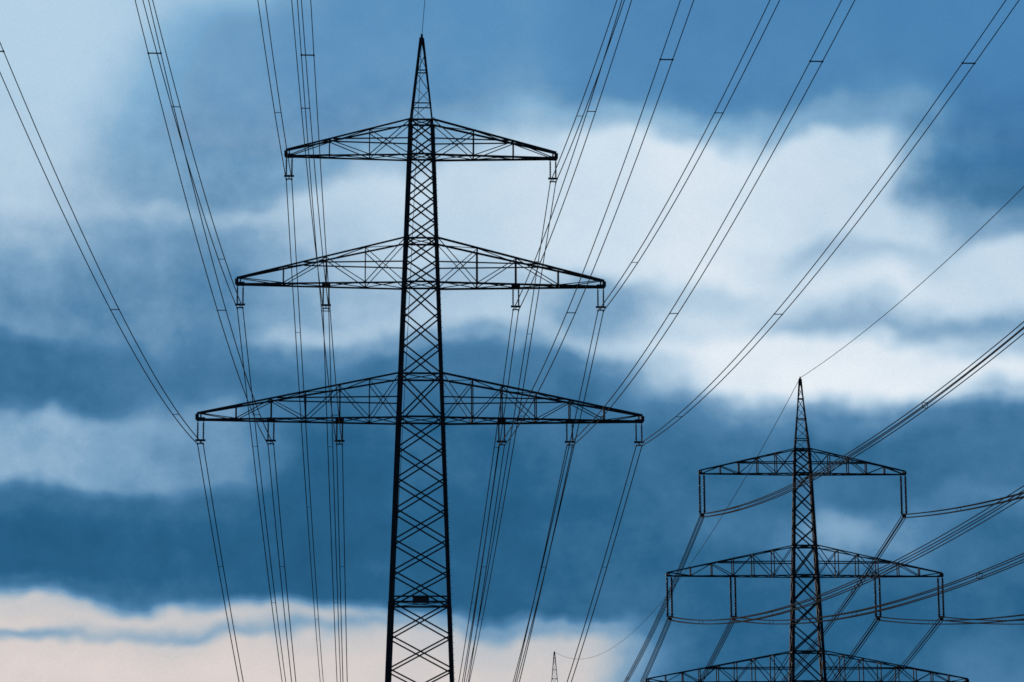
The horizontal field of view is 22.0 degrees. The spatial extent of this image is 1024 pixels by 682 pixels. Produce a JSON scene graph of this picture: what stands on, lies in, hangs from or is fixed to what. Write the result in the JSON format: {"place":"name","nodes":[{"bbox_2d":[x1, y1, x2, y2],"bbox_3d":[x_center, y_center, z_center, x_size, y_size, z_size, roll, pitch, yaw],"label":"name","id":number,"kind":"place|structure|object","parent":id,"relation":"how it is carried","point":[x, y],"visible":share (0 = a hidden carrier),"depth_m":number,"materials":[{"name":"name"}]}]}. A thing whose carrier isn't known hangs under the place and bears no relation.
{"place":"outdoors","nodes":[
{"label":"outdoors","id":0,"kind":"place"},
{"bbox_2d":[0,0,1023,681],"label":"sky","id":1,"kind":"structure","parent":0,"point":[109,572],"materials":[{"name":"blue"}]},
{"bbox_3d":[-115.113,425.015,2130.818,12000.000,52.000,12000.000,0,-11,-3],"label":"meadow ground","id":2,"kind":"structure","parent":0,"visible":0},
{"bbox_2d":[195,34,643,681],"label":"pylon lattice","id":3,"kind":"object","parent":2,"relation":"on","point":[399,384],"visible":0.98,"depth_m":178.92,"materials":[{"name":"metal"}]},
{"bbox_2d":[551,652,557,681],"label":"pylon lattice","id":4,"kind":"object","parent":2,"relation":"on","point":[554,669],"visible":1,"depth_m":751.95,"materials":[{"name":"metal"}]},
{"bbox_2d":[0,0,1023,681],"bbox_3d":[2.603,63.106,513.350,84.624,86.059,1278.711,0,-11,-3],"label":"conductors","id":5,"kind":"structure","parent":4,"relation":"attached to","point":[854,588],"depth_m":188.75,"materials":[{"name":"metal"}]},
{"bbox_2d":[645,377,968,681],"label":"pylon lattice","id":6,"kind":"object","parent":2,"relation":"on","point":[816,576],"visible":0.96,"depth_m":323.07,"materials":[{"name":"metal"}]}
]}

